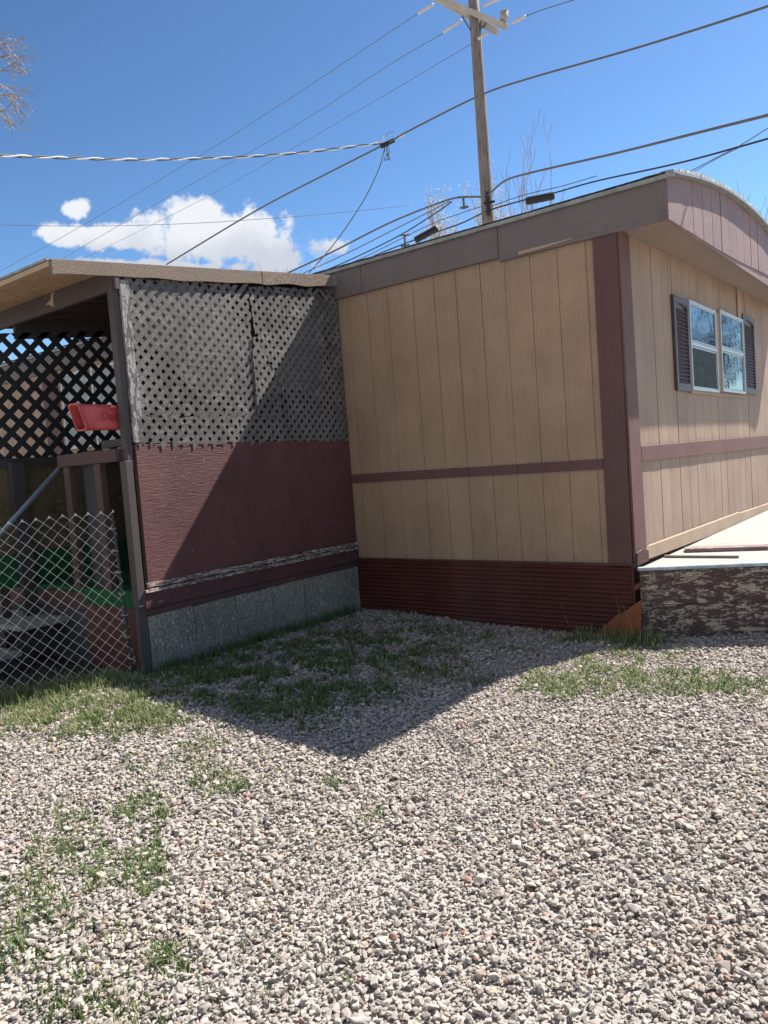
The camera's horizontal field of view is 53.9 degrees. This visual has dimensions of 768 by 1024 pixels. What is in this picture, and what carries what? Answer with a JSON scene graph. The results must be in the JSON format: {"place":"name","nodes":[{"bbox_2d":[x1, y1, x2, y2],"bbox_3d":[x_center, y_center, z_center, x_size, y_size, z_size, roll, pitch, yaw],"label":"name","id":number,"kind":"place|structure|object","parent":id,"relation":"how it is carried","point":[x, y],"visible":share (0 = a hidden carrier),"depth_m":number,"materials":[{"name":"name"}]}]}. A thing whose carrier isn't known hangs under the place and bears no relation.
{"place":"outdoors","nodes":[
{"label":"outdoors","id":0,"kind":"place"},
{"bbox_2d":[0,142,383,160],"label":"service drop","id":1,"kind":"object","parent":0,"point":[157,159],"visible":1,"depth_m":10.32,"materials":[{"name":"grey metal"}]},
{"bbox_2d":[380,131,404,160],"bbox_3d":[0.135,-5.651,11.654,0.401,0.434,0.070,-4,4,2],"label":"cable clamp","id":2,"kind":"object","parent":1,"relation":"attached to","point":[386,144],"visible":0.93,"depth_m":11.64,"materials":[{"name":"grey metal"}]},
{"bbox_2d":[309,147,384,272],"bbox_3d":[-0.570,-4.703,11.713,1.349,1.889,0.033,-4,4,-1],"label":"power line","id":3,"kind":"object","parent":2,"relation":"hanging from","point":[354,214],"visible":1,"depth_m":11.72,"materials":[{"name":"black rubber"}]},
{"bbox_2d":[166,5,767,264],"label":"power line","id":4,"kind":"object","parent":2,"relation":"attached to","point":[644,45],"visible":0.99,"depth_m":10.04,"materials":[{"name":"black rubber"}]},
{"bbox_2d":[16,205,408,225],"bbox_3d":[-5.572,-9.867,24.865,14.319,1.196,0.581,-5,4,-18],"label":"power line","id":5,"kind":"object","parent":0,"point":[221,221],"visible":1,"depth_m":24.96,"materials":[{"name":"grey metal"}]},
{"bbox_2d":[0,557,767,1023],"bbox_3d":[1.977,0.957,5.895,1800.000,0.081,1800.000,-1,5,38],"label":"ground","id":6,"kind":"structure","parent":0,"point":[526,967],"depth_m":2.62,"materials":[{"name":"grey gravel"}]},
{"bbox_2d":[0,640,108,693],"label":"soil","id":7,"kind":"structure","parent":6,"relation":"on","point":[70,665],"depth_m":5.96,"materials":[{"name":"brown soil"}]},
{"bbox_2d":[0,30,39,134],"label":"bare tree","id":8,"kind":"object","parent":7,"relation":"on","point":[14,64],"visible":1,"depth_m":8.01,"materials":[{"name":"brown plant"}]},
{"bbox_2d":[0,510,134,693],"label":"chain link fence","id":9,"kind":"object","parent":6,"relation":"on","point":[124,611],"visible":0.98,"depth_m":5.42,"materials":[{"name":"metal"}]},
{"bbox_2d":[0,258,360,675],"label":"covered porch","id":10,"kind":"object","parent":6,"relation":"on","point":[222,488],"visible":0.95,"depth_m":6.31,"materials":[{"name":"brown wood"}]},
{"bbox_2d":[68,403,141,430],"bbox_3d":[-2.040,-0.696,5.565,0.131,0.194,0.534,-1,5,38],"label":"newspaper tube","id":11,"kind":"object","parent":10,"relation":"attached to","point":[89,417],"visible":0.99,"depth_m":5.44,"materials":[{"name":"red plastic"}]},
{"bbox_2d":[0,602,767,1023],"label":"grass","id":12,"kind":"structure","parent":6,"relation":"on","point":[86,686],"depth_m":4.79,"materials":[{"name":"green plant"}]},
{"bbox_2d":[0,169,767,633],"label":"mobile home","id":13,"kind":"object","parent":6,"relation":"on","point":[568,397],"visible":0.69,"depth_m":6.58,"materials":[{"name":"beige wood"}]},
{"bbox_2d":[60,362,119,449],"bbox_3d":[-3.894,-1.402,10.108,1.450,1.040,0.029,-1,5,38],"label":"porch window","id":14,"kind":"structure","parent":13,"relation":"in","point":[83,379],"depth_m":10.18,"materials":[{"name":"glass"}]},
{"bbox_2d":[687,299,719,392],"bbox_3d":[3.180,-1.625,7.510,0.030,0.847,0.970,-1,5,38],"label":"window","id":15,"kind":"structure","parent":13,"relation":"in","point":[702,319],"depth_m":7.50,"materials":[{"name":"glass"}]},
{"bbox_2d":[717,309,745,393],"bbox_3d":[3.894,-1.767,8.439,0.030,0.867,1.050,-1,5,38],"label":"window","id":16,"kind":"structure","parent":13,"relation":"in","point":[731,331],"depth_m":8.42,"materials":[{"name":"glass"}]},
{"bbox_2d":[408,183,460,243],"bbox_3d":[2.467,-7.003,31.540,2.254,12.988,2.351,-4,4,9],"label":"budding tree","id":17,"kind":"object","parent":6,"relation":"on","point":[437,234],"visible":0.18,"depth_m":30.87,"materials":[{"name":"beige plant"}]},
{"bbox_2d":[418,0,525,223],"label":"utility pole","id":18,"kind":"object","parent":6,"relation":"on","point":[475,17],"visible":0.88,"depth_m":18.08,"materials":[{"name":"wood"},{"name":"metal"}]},
{"bbox_2d":[1,13,417,270],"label":"power line","id":19,"kind":"object","parent":18,"relation":"attached to","point":[237,132],"visible":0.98,"depth_m":29.50,"materials":[{"name":"grey metal"}]},
{"bbox_2d":[62,33,442,258],"bbox_3d":[-10.020,-12.932,32.206,35.988,2.719,4.042,-1,5,45],"label":"power line","id":20,"kind":"object","parent":18,"relation":"attached to","point":[284,132],"visible":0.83,"depth_m":26.65,"materials":[{"name":"grey metal"}]},
{"bbox_2d":[81,40,477,259],"bbox_3d":[-8.911,-12.521,32.259,3.523,2.495,36.202,-8,5,-43],"label":"power line","id":21,"kind":"object","parent":18,"relation":"attached to","point":[301,143],"visible":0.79,"depth_m":27.09,"materials":[{"name":"grey metal"}]},
{"bbox_2d":[302,201,449,273],"bbox_3d":[-0.342,-7.686,21.673,6.053,0.678,0.653,-1,5,42],"label":"power line","id":22,"kind":"object","parent":18,"relation":"attached to","point":[380,236],"visible":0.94,"depth_m":21.86,"materials":[{"name":"black rubber"}]},
{"bbox_2d":[287,196,485,272],"bbox_3d":[-0.214,-7.708,21.144,8.041,0.982,1.132,-1,5,41],"label":"power line","id":23,"kind":"object","parent":18,"relation":"attached to","point":[437,203],"visible":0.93,"depth_m":21.53,"materials":[{"name":"black rubber"}]},
{"bbox_2d":[458,196,468,208],"bbox_3d":[2.005,-7.782,18.986,0.257,0.326,0.060,-4,4,8],"label":"cable bracket","id":24,"kind":"object","parent":23,"relation":"attached to","point":[464,206],"visible":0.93,"depth_m":18.97,"materials":[{"name":"grey metal"}]},
{"bbox_2d":[329,201,452,268],"bbox_3d":[0.010,-7.711,21.652,0.581,0.600,5.664,-8,5,-44],"label":"power line","id":25,"kind":"object","parent":18,"relation":"attached to","point":[396,236],"visible":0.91,"depth_m":21.59,"materials":[{"name":"black rubber"}]},
{"bbox_2d":[399,234,409,247],"bbox_3d":[0.590,-7.656,21.331,0.290,0.361,0.060,-4,4,3],"label":"cable bracket","id":26,"kind":"object","parent":25,"relation":"attached to","point":[404,235],"visible":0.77,"depth_m":21.31,"materials":[{"name":"grey metal"}]},
{"bbox_2d":[361,205,485,258],"bbox_3d":[0.639,-7.455,20.574,0.709,0.571,6.050,-8,5,-43],"label":"power line","id":27,"kind":"object","parent":18,"relation":"attached to","point":[422,228],"visible":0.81,"depth_m":20.52,"materials":[{"name":"black rubber"}]},
{"bbox_2d":[493,176,595,205],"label":"power line","id":28,"kind":"object","parent":18,"relation":"attached to","point":[545,189],"visible":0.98,"depth_m":17.26,"materials":[{"name":"black rubber"}]},
{"bbox_2d":[526,0,573,16],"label":"power line","id":29,"kind":"object","parent":18,"relation":"attached to","point":[549,7],"visible":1,"depth_m":16.66,"materials":[{"name":"grey metal"}]},
{"bbox_2d":[373,138,767,255],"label":"power line","id":30,"kind":"object","parent":18,"relation":"attached to","point":[736,147],"visible":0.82,"depth_m":15.82,"materials":[{"name":"black rubber"}]},
{"bbox_2d":[414,225,438,242],"bbox_3d":[1.162,-7.647,20.792,0.692,0.418,0.180,-4,4,5],"label":"splice case","id":31,"kind":"object","parent":30,"relation":"attached to","point":[430,230],"visible":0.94,"depth_m":20.72,"materials":[{"name":"black plastic"}]},
{"bbox_2d":[525,192,554,204],"bbox_3d":[3.621,-7.274,17.517,0.668,0.206,0.180,-3,4,13],"label":"splice case","id":32,"kind":"object","parent":30,"relation":"attached to","point":[539,198],"visible":0.93,"depth_m":17.46,"materials":[{"name":"black plastic"}]},
{"bbox_2d":[487,113,767,195],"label":"power line","id":33,"kind":"object","parent":18,"relation":"attached to","point":[668,140],"visible":1,"depth_m":12.94,"materials":[{"name":"black rubber"}]},
{"bbox_2d":[459,160,518,225],"bbox_3d":[4.393,-6.918,29.483,2.173,12.817,2.244,-4,4,7],"label":"budding tree","id":34,"kind":"object","parent":6,"relation":"on","point":[480,219],"visible":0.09,"depth_m":28.61,"materials":[{"name":"beige plant"}]},
{"bbox_2d":[500,114,564,215],"bbox_3d":[5.459,-7.071,26.118,2.039,13.380,1.745,-1,5,38],"label":"bare tree","id":35,"kind":"object","parent":6,"relation":"on","point":[523,190],"visible":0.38,"depth_m":25.72,"materials":[{"name":"brown plant"}]},
{"bbox_2d":[595,612,620,635],"bbox_3d":[1.770,0.877,5.965,0.217,0.195,0.025,-1,5,38],"label":"wedge board","id":36,"kind":"object","parent":6,"relation":"on","point":[613,622],"visible":0.71,"depth_m":5.92,"materials":[{"name":"brown wood"}]},
{"bbox_2d":[620,600,641,638],"bbox_3d":[1.905,0.825,5.823,0.175,0.310,0.025,-1,5,38],"label":"wedge board","id":37,"kind":"object","parent":6,"relation":"on","point":[634,612],"visible":0.76,"depth_m":5.80,"materials":[{"name":"orange wood"}]},
{"bbox_2d":[646,591,652,641],"bbox_3d":[2.012,0.782,5.721,0.036,0.405,0.007,-1,5,38],"label":"dry stalk","id":38,"kind":"object","parent":6,"relation":"on","point":[649,617],"visible":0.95,"depth_m":5.72,"materials":[{"name":"plant"}]},
{"bbox_2d":[637,510,767,638],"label":"wooden deck","id":39,"kind":"structure","parent":6,"relation":"on","point":[722,596],"depth_m":5.77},
{"bbox_2d":[664,555,738,557],"bbox_3d":[2.572,0.360,6.131,0.565,0.018,0.035,-2,4,33],"label":"loose board","id":40,"kind":"object","parent":39,"relation":"on","point":[701,556],"visible":1,"depth_m":6.11,"materials":[{"name":"brown wood"}]},
{"bbox_2d":[685,544,767,551],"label":"loose board","id":41,"kind":"object","parent":39,"relation":"on","point":[727,548],"visible":1,"depth_m":6.39,"materials":[{"name":"brown wood"}]},
{"bbox_2d":[737,185,767,219],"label":"bare tree","id":42,"kind":"object","parent":6,"relation":"on","point":[757,209],"visible":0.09,"depth_m":16.94,"materials":[{"name":"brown plant"}]},
{"bbox_2d":[0,0,767,362],"label":"sky","id":43,"kind":"structure","parent":0,"point":[138,79],"materials":[{"name":"blue"}]},
{"bbox_2d":[691,128,767,170],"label":"power line","id":44,"kind":"object","parent":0,"point":[730,150],"visible":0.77,"depth_m":13.18,"materials":[{"name":"black rubber"}]}
]}

